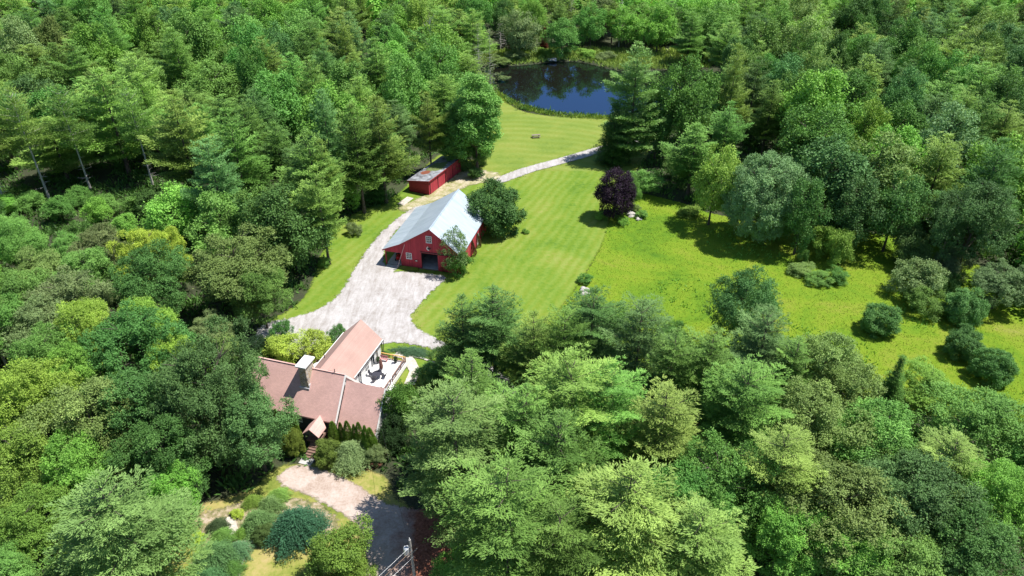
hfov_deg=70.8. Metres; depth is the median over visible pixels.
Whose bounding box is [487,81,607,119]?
pond reeds
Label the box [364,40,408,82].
broadleaf tree
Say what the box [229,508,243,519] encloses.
shrub
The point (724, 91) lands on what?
pine tree
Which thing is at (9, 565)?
broadleaf tree
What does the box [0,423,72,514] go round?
broadleaf tree
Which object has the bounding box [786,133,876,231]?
broadleaf tree
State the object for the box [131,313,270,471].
broadleaf tree
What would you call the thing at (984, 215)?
broadleaf tree
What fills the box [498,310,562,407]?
pine tree
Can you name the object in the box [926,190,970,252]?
dead tree
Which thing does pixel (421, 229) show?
barn
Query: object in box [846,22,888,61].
pine tree
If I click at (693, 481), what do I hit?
broadleaf tree
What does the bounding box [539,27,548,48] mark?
dying spruce
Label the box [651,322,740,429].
pine tree
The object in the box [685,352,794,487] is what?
pine tree
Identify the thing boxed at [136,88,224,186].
pine tree
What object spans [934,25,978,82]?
pine tree
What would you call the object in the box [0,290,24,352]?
broadleaf tree
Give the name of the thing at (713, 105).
pine tree
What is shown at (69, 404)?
broadleaf tree
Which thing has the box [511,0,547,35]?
broadleaf tree
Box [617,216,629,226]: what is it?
shrub
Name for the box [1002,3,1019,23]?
pine tree
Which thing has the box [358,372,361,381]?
glass door
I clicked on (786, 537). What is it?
broadleaf tree
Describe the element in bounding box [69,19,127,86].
broadleaf tree
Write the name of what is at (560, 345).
pine tree
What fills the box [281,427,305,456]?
shrub
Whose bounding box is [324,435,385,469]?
mulch bed
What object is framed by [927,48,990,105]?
broadleaf tree
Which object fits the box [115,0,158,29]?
pine tree
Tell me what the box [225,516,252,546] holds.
border walk
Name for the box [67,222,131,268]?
broadleaf tree
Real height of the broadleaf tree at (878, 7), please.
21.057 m
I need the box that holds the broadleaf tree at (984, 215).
[926,176,1023,275]
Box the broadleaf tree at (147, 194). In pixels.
[135,186,169,218]
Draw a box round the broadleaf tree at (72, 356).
[37,337,121,397]
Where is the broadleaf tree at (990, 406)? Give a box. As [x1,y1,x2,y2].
[906,378,1023,474]
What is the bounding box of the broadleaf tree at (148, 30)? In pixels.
[131,6,168,65]
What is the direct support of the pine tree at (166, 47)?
on the ground at (104, 174)
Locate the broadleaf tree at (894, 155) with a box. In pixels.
[824,127,924,223]
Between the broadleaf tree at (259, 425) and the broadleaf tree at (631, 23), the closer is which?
the broadleaf tree at (259, 425)
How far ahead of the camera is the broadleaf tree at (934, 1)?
266.67 m
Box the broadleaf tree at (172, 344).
[144,326,208,384]
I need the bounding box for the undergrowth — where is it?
[0,74,1023,575]
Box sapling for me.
[811,225,855,265]
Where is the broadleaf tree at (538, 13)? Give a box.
[518,0,548,48]
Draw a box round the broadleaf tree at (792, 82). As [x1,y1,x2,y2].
[762,69,811,147]
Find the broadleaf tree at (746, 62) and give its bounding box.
[719,41,761,101]
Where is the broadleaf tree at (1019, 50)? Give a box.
[995,44,1023,91]
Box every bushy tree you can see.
[450,144,484,170]
[891,225,934,270]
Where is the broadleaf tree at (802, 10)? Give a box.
[775,0,828,41]
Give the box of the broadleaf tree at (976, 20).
[963,9,1023,41]
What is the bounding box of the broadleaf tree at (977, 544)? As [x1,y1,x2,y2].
[913,500,1023,575]
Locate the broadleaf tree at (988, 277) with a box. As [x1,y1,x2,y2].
[970,257,1023,308]
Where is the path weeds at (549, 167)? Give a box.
[504,148,592,179]
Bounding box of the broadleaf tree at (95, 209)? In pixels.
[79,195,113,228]
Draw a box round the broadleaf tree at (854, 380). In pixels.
[803,357,889,434]
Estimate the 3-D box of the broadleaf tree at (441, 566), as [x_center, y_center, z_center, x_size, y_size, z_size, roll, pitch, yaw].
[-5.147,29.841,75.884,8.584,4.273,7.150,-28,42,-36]
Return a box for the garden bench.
[380,355,387,361]
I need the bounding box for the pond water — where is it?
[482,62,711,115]
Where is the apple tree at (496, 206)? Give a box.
[465,176,527,237]
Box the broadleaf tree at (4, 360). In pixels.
[0,325,7,368]
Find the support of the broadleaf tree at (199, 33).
on the ground at (104, 174)
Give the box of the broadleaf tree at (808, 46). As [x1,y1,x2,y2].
[786,31,826,72]
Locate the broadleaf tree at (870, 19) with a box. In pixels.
[842,12,878,50]
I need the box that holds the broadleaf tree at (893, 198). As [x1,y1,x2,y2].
[864,169,936,251]
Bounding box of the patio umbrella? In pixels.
[379,359,383,374]
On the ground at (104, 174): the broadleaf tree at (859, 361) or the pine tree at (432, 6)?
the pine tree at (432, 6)
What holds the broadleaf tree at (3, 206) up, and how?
on the ground at (104, 174)
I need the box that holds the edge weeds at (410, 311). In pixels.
[254,205,504,396]
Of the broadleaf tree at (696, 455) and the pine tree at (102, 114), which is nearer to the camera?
the broadleaf tree at (696, 455)
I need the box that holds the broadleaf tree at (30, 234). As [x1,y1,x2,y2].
[15,228,48,255]
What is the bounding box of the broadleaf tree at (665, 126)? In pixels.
[641,92,678,158]
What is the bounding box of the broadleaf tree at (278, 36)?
[257,18,296,69]
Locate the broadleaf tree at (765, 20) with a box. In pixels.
[742,14,780,59]
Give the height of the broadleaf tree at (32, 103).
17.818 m
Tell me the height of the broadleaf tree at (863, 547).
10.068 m
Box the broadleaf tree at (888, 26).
[876,16,905,50]
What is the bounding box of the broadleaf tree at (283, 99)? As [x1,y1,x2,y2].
[248,68,307,144]
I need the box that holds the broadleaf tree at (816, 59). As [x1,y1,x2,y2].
[794,41,843,77]
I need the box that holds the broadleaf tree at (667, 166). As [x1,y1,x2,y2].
[663,152,688,178]
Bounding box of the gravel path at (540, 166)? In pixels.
[496,141,637,182]
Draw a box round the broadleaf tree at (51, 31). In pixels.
[32,12,85,65]
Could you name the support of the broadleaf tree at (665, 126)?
on the lawn at (544, 263)
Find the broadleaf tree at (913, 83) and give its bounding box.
[880,62,930,120]
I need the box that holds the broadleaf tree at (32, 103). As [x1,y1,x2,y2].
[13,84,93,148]
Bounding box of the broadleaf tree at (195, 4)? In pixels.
[188,0,227,36]
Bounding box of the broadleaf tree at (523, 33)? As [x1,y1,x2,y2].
[496,8,543,53]
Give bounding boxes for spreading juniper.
[183,561,199,575]
[188,537,243,575]
[193,564,228,575]
[204,516,232,539]
[209,526,238,545]
[223,559,247,575]
[224,540,256,564]
[232,527,250,541]
[235,508,279,545]
[240,493,265,512]
[258,493,288,515]
[267,487,293,503]
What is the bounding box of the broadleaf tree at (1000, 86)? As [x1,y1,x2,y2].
[966,70,1023,137]
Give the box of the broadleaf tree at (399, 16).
[365,2,412,50]
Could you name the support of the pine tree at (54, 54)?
on the ground at (104, 174)
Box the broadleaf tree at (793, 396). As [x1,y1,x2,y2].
[764,375,880,469]
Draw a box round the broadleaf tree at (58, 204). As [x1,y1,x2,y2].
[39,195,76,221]
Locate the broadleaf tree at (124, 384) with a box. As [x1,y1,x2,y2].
[80,364,195,480]
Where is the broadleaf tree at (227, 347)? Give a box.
[201,331,238,361]
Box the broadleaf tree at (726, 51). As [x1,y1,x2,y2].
[718,35,755,85]
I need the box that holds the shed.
[407,156,461,194]
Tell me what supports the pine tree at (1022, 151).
on the ground at (104, 174)
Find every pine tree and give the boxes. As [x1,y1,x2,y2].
[0,78,14,111]
[0,81,25,170]
[0,85,56,199]
[0,89,30,151]
[0,128,16,193]
[1,0,43,21]
[9,42,78,83]
[9,114,105,178]
[14,7,49,48]
[34,0,58,24]
[36,83,98,188]
[42,42,76,89]
[42,464,216,575]
[45,0,84,28]
[47,38,105,88]
[53,5,91,47]
[54,20,88,42]
[55,30,93,71]
[57,67,158,173]
[68,75,111,123]
[74,61,125,151]
[88,6,137,62]
[89,17,122,46]
[97,15,139,73]
[109,0,131,31]
[109,57,137,102]
[109,85,162,185]
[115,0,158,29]
[115,52,182,114]
[124,72,171,152]
[125,48,159,78]
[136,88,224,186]
[148,27,210,97]
[148,39,169,83]
[157,22,201,99]
[159,0,190,15]
[172,86,216,119]
[174,101,229,163]
[176,134,255,225]
[191,6,226,39]
[199,107,274,194]
[202,93,255,139]
[204,0,241,35]
[214,5,250,40]
[220,93,279,184]
[236,88,292,171]
[246,0,273,27]
[250,35,290,81]
[251,120,302,197]
[265,141,314,204]
[273,128,347,225]
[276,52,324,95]
[284,164,346,264]
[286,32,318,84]
[292,0,332,39]
[292,15,341,71]
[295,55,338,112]
[299,137,348,219]
[304,86,351,159]
[307,28,333,66]
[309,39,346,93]
[319,10,362,55]
[320,0,338,29]
[325,6,362,44]
[325,15,360,67]
[326,0,370,50]
[330,11,372,62]
[331,100,388,213]
[341,93,420,203]
[342,51,373,84]
[345,75,384,136]
[353,0,373,42]
[353,37,395,108]
[358,109,411,176]
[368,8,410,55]
[378,0,396,19]
[383,99,419,148]
[397,376,516,549]
[403,26,451,65]
[408,90,449,163]
[409,8,441,43]
[422,74,463,123]
[424,0,449,27]
[424,347,509,448]
[429,5,473,56]
[433,292,488,379]
[434,442,575,575]
[445,8,482,51]
[448,0,469,17]
[450,379,589,496]
[452,283,536,394]
[454,50,486,97]
[456,9,498,64]
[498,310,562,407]
[503,403,616,525]
[509,492,605,575]
[522,342,620,487]
[530,303,596,380]
[547,2,572,29]
[553,453,711,575]
[560,284,632,381]
[573,0,601,42]
[577,355,650,484]
[596,291,678,406]
[598,40,665,160]
[602,0,621,43]
[606,373,713,488]
[626,325,706,407]
[630,490,761,575]
[649,1,686,43]
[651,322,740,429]
[659,122,719,195]
[669,8,705,61]
[672,76,719,141]
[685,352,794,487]
[703,21,742,58]
[704,18,742,67]
[707,100,754,158]
[709,12,732,49]
[709,63,748,116]
[711,42,752,139]
[716,302,801,408]
[723,55,772,135]
[734,0,760,31]
[735,11,766,37]
[741,78,787,154]
[742,0,776,19]
[743,40,772,84]
[764,334,815,408]
[792,0,821,20]
[810,4,833,35]
[818,0,839,19]
[833,0,851,27]
[842,53,885,104]
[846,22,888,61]
[856,38,896,94]
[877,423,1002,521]
[878,0,910,34]
[886,59,929,95]
[905,131,968,223]
[906,0,930,31]
[906,8,937,51]
[915,70,969,116]
[916,92,954,162]
[919,11,946,43]
[928,12,969,60]
[929,0,962,30]
[931,1,971,38]
[931,136,1023,249]
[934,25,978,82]
[943,41,1003,94]
[949,84,991,134]
[956,60,1003,128]
[956,90,1005,180]
[962,0,1007,26]
[966,6,999,28]
[981,100,1023,165]
[991,0,1014,21]
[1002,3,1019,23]
[1009,25,1023,60]
[1015,142,1023,198]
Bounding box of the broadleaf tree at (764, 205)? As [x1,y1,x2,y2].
[720,149,810,243]
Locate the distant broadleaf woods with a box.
[0,0,1023,272]
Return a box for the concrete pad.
[385,264,399,269]
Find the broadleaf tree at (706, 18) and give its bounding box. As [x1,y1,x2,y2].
[691,0,742,49]
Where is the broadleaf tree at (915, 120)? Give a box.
[874,99,936,149]
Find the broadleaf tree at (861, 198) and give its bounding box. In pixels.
[826,173,887,250]
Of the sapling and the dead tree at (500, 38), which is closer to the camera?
the sapling
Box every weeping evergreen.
[261,504,333,564]
[328,437,375,477]
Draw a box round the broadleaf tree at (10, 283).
[0,267,65,330]
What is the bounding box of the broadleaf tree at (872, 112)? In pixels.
[844,95,893,154]
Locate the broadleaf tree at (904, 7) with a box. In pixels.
[881,0,912,20]
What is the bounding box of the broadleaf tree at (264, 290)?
[230,265,293,328]
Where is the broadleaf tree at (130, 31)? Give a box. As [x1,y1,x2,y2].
[116,17,154,58]
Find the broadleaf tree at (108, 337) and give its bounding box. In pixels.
[76,298,198,390]
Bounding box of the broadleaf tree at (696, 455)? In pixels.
[660,427,786,540]
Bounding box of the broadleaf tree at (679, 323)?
[656,319,690,348]
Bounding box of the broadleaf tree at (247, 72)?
[233,42,275,98]
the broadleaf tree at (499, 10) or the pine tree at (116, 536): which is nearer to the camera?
the pine tree at (116, 536)
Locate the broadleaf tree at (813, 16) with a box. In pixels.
[780,12,832,48]
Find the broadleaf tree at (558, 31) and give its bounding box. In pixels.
[542,17,580,57]
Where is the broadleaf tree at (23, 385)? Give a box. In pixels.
[0,355,85,441]
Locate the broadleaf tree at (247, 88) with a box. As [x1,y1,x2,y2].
[241,79,291,127]
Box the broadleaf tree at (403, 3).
[389,0,427,36]
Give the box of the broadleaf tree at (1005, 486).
[951,456,1023,539]
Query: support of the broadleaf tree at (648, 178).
on the lawn at (544, 263)
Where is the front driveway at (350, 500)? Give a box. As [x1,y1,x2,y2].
[277,464,466,575]
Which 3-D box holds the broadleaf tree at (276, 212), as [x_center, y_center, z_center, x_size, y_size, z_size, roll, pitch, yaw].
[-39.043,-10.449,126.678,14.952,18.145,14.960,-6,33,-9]
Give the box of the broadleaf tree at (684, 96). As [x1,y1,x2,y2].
[645,51,722,148]
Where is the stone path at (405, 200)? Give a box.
[398,197,412,204]
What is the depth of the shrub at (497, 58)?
245.70 m
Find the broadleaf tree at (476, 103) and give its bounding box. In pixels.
[450,70,503,169]
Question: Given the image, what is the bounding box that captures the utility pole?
[403,538,417,575]
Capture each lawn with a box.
[158,463,411,575]
[260,99,650,402]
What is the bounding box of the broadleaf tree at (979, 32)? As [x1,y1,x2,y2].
[954,21,1015,63]
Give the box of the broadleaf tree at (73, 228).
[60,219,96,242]
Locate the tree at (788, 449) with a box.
[722,422,829,541]
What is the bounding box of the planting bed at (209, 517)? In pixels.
[188,497,339,574]
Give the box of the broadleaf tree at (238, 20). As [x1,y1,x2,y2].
[216,12,279,52]
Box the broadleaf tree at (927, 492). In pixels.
[847,443,992,575]
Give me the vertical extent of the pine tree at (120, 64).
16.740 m
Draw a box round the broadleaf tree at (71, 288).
[21,264,122,330]
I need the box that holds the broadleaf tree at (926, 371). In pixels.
[893,354,953,409]
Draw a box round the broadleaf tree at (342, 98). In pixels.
[294,78,369,160]
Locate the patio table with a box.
[372,370,381,378]
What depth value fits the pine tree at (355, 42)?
215.60 m
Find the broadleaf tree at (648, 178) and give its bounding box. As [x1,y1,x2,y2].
[631,168,663,193]
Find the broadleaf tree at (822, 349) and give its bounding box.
[773,331,865,412]
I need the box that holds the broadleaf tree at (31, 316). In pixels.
[0,291,79,357]
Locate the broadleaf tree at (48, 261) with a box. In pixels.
[9,245,76,290]
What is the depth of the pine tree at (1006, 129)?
160.03 m
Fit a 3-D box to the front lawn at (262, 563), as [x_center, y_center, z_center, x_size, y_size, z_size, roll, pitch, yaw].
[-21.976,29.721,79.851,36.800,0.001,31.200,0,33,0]
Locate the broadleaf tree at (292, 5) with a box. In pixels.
[279,0,323,24]
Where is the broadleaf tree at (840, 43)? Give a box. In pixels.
[822,28,854,84]
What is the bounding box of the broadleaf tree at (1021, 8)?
[1013,0,1023,44]
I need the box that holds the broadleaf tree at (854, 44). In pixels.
[845,30,885,75]
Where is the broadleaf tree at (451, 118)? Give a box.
[436,100,472,160]
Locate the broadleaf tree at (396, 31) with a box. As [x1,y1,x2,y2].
[372,22,408,55]
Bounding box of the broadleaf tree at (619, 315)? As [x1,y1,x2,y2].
[607,307,635,348]
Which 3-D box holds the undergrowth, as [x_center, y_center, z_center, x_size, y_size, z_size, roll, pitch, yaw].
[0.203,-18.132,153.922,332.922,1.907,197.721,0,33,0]
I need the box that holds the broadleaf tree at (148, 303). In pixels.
[115,293,179,353]
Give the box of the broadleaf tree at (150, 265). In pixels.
[105,237,203,316]
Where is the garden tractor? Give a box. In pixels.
[395,253,400,260]
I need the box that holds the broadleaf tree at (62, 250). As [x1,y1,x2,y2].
[50,230,94,270]
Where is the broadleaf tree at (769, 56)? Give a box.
[750,52,780,102]
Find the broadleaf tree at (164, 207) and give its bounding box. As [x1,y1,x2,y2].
[138,180,204,239]
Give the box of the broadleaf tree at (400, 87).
[377,49,431,137]
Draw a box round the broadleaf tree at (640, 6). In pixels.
[628,1,660,42]
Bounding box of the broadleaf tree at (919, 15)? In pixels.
[908,6,940,35]
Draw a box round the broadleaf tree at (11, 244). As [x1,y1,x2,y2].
[0,217,47,269]
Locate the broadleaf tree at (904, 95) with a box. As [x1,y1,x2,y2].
[861,83,915,131]
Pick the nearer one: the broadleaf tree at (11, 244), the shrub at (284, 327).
the shrub at (284, 327)
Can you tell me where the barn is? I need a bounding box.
[382,189,485,273]
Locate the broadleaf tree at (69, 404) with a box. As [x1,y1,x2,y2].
[9,374,148,485]
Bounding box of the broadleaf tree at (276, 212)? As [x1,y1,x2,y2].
[240,178,333,270]
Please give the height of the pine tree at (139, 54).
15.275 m
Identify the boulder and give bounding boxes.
[579,286,591,295]
[626,211,637,217]
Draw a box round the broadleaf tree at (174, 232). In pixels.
[145,225,193,289]
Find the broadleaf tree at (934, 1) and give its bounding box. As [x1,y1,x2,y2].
[921,0,962,23]
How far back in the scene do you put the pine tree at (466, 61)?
198.66 m
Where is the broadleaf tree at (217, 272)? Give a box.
[181,221,293,310]
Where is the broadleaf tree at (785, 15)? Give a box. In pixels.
[761,0,793,42]
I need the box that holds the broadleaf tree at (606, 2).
[589,0,617,37]
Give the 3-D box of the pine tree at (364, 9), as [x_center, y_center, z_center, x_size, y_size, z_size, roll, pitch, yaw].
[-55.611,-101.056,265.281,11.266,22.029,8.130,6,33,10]
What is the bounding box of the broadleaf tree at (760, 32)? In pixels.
[740,17,790,89]
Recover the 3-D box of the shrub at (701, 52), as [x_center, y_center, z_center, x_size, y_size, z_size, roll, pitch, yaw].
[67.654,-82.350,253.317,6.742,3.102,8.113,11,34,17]
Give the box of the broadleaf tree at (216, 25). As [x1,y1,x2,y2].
[200,21,228,72]
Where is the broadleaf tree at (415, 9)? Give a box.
[404,0,440,54]
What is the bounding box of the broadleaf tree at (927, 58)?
[885,39,947,110]
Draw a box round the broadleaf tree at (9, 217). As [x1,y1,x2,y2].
[0,212,31,235]
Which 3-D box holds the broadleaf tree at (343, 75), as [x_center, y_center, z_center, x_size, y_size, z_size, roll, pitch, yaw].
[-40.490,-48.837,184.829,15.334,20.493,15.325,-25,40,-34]
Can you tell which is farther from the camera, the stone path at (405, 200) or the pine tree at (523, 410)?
the stone path at (405, 200)
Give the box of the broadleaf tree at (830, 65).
[808,63,856,125]
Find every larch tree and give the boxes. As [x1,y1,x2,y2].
[470,23,485,78]
[482,29,500,88]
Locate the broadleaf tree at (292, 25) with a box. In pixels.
[275,7,333,60]
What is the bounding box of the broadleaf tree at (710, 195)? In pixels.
[690,142,742,224]
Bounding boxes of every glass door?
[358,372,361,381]
[365,361,369,372]
[370,354,374,368]
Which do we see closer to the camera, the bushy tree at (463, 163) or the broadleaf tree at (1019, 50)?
the bushy tree at (463, 163)
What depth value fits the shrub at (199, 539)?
81.17 m
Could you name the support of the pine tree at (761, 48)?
on the ground at (104, 174)
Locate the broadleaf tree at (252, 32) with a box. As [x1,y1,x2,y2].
[222,20,272,85]
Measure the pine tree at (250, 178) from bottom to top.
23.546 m
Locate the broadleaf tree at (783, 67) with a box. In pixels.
[757,51,805,128]
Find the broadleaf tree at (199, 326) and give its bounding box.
[188,308,234,345]
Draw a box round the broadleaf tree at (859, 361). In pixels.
[840,349,871,392]
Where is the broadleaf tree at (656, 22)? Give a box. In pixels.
[637,0,681,51]
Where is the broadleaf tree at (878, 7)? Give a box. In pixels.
[860,0,892,36]
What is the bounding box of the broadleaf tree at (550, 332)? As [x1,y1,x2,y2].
[535,320,563,350]
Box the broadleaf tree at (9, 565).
[0,538,55,575]
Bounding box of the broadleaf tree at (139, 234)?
[105,227,175,287]
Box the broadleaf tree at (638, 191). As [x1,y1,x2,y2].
[621,170,641,201]
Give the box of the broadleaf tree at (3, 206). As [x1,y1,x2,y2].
[0,197,6,215]
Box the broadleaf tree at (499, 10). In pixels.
[489,0,515,46]
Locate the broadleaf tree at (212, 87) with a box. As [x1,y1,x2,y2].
[172,55,241,115]
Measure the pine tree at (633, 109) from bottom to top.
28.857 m
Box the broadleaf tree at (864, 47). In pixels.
[847,33,888,80]
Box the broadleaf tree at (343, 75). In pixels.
[325,58,379,118]
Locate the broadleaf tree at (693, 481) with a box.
[643,457,735,545]
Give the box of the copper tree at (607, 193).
[593,165,637,217]
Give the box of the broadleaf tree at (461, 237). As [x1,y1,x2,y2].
[437,225,467,271]
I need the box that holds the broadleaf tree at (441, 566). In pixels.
[429,542,482,575]
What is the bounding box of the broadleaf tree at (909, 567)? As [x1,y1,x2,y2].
[842,515,947,575]
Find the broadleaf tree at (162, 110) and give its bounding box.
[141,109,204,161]
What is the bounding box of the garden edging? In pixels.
[394,354,433,362]
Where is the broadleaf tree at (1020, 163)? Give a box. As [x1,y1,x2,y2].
[961,130,1023,223]
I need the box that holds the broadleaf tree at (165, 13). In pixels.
[156,5,186,44]
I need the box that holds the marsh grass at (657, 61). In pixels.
[479,45,713,69]
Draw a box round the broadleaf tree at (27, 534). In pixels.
[0,480,71,574]
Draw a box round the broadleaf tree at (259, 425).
[218,384,302,473]
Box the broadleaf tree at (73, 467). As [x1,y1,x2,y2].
[37,428,115,512]
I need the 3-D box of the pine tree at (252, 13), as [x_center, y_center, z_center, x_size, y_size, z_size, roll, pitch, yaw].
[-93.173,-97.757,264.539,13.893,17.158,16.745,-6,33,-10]
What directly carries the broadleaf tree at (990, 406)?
on the ground at (104, 174)
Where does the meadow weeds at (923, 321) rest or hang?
on the meadow
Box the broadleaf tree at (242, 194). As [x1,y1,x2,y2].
[219,184,283,263]
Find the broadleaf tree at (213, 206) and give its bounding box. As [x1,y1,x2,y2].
[183,189,256,260]
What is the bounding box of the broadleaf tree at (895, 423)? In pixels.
[812,396,931,483]
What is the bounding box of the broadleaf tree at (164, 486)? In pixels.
[141,459,201,528]
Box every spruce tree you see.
[360,159,392,207]
[592,101,634,169]
[873,354,906,413]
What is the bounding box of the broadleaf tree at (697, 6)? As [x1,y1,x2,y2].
[683,0,732,43]
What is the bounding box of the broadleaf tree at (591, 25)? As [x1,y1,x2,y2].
[571,0,607,45]
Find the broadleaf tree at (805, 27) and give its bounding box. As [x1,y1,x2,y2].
[779,15,845,67]
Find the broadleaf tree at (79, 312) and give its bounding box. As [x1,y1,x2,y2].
[51,296,122,376]
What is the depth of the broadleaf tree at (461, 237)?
126.57 m
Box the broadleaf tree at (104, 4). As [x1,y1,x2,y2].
[72,0,116,31]
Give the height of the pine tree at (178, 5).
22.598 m
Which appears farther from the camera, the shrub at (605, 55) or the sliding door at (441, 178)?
the shrub at (605, 55)
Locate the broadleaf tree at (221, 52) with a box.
[207,44,242,93]
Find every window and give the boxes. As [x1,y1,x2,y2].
[406,252,411,259]
[426,236,431,243]
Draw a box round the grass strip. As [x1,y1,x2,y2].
[394,265,418,271]
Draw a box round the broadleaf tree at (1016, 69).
[982,63,1023,126]
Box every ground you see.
[0,0,1023,575]
[397,169,500,211]
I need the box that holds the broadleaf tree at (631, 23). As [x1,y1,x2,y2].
[605,4,647,48]
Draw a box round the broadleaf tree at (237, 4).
[221,0,244,30]
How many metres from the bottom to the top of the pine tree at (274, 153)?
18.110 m
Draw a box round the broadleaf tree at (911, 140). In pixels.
[856,122,928,195]
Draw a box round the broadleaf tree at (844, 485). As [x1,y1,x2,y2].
[762,446,919,575]
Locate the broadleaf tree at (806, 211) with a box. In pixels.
[780,177,832,254]
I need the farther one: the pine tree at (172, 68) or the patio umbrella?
the pine tree at (172, 68)
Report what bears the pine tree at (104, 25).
on the ground at (104, 174)
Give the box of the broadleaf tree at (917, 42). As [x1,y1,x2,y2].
[897,36,943,87]
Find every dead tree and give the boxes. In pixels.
[496,25,504,48]
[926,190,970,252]
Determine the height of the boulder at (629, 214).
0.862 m
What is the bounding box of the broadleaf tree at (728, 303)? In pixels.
[703,264,784,347]
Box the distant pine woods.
[0,0,1023,230]
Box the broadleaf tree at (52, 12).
[46,0,90,29]
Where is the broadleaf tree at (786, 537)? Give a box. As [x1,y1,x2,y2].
[734,494,831,575]
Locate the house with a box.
[251,319,406,465]
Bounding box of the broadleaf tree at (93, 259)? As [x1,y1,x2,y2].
[49,246,120,300]
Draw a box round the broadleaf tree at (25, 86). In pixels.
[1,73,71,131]
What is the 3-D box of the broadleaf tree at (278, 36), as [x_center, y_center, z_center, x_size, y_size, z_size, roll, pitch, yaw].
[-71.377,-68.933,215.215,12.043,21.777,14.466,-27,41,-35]
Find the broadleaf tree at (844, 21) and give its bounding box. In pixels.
[826,0,880,51]
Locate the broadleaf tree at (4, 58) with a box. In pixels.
[0,47,29,93]
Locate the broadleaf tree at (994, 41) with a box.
[961,29,1009,72]
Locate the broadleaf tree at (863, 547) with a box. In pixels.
[774,504,895,575]
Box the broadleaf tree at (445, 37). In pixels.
[408,21,472,102]
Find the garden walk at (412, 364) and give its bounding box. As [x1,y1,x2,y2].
[396,351,417,384]
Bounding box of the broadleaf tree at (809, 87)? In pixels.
[771,67,866,147]
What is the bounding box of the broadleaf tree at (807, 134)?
[773,100,858,174]
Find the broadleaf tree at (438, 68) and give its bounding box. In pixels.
[407,33,463,117]
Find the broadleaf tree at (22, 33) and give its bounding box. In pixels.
[0,14,54,73]
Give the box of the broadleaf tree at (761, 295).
[745,282,778,319]
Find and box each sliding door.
[430,177,437,193]
[438,171,444,187]
[438,255,454,272]
[445,166,451,181]
[452,160,459,176]
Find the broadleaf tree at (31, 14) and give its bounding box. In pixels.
[0,11,46,38]
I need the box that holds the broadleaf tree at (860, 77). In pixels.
[832,66,881,132]
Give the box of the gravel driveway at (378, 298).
[256,205,512,392]
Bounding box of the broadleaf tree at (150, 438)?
[99,412,212,503]
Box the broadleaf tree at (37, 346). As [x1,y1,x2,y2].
[5,321,79,385]
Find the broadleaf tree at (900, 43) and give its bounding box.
[875,16,926,86]
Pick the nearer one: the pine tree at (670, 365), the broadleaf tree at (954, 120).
the pine tree at (670, 365)
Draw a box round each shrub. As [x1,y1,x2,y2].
[0,193,23,213]
[8,190,46,213]
[64,184,94,207]
[91,193,120,212]
[119,192,144,213]
[191,532,204,546]
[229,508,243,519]
[239,333,269,358]
[250,522,274,547]
[255,334,275,358]
[261,327,308,363]
[268,319,294,342]
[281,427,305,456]
[299,327,333,363]
[303,511,376,575]
[306,567,323,575]
[313,436,341,470]
[318,257,331,268]
[325,323,345,343]
[338,555,378,575]
[344,222,362,235]
[365,443,392,465]
[374,412,415,457]
[375,379,422,435]
[410,360,445,389]
[426,343,453,371]
[445,251,475,277]
[468,149,492,165]
[468,167,485,178]
[471,240,476,256]
[476,233,481,247]
[483,72,492,81]
[489,55,510,64]
[498,75,509,80]
[503,49,530,60]
[522,228,529,233]
[532,47,553,56]
[555,47,571,53]
[575,48,595,57]
[575,273,593,285]
[595,51,617,59]
[595,210,606,221]
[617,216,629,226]
[630,204,640,210]
[635,210,647,217]
[676,203,700,219]
[697,48,713,58]
[785,261,816,277]
[797,249,808,261]
[804,270,834,286]
[825,264,849,285]
[860,302,902,338]
[881,257,950,302]
[903,285,948,322]
[930,270,964,293]
[933,245,977,282]
[941,286,990,327]
[942,322,986,362]
[964,347,1020,389]
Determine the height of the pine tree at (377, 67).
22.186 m
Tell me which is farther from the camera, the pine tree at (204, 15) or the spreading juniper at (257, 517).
the pine tree at (204, 15)
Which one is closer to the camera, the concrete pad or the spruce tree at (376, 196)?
the concrete pad
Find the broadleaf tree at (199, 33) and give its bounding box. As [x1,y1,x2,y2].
[162,7,223,78]
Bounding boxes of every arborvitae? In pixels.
[273,409,285,435]
[290,414,303,438]
[328,421,340,442]
[337,422,347,441]
[342,420,354,440]
[351,424,360,444]
[355,422,363,446]
[361,425,371,448]
[364,427,380,459]
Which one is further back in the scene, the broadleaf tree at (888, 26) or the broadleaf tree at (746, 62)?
the broadleaf tree at (888, 26)
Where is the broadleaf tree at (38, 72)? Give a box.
[0,53,72,102]
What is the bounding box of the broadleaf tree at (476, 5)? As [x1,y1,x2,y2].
[450,0,494,50]
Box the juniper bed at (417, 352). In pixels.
[387,346,428,358]
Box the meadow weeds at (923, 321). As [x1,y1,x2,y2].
[550,214,1023,417]
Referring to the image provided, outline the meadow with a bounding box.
[553,193,1023,422]
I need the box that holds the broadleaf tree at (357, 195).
[331,155,368,211]
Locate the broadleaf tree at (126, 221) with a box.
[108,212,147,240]
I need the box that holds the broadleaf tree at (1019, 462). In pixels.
[996,444,1023,466]
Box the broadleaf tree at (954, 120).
[909,95,983,184]
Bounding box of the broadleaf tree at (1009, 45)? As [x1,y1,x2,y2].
[965,20,1017,60]
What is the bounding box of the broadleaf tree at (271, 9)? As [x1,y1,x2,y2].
[249,0,288,38]
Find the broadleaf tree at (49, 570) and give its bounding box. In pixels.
[35,559,92,575]
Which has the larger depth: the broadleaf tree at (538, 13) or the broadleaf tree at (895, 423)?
the broadleaf tree at (538, 13)

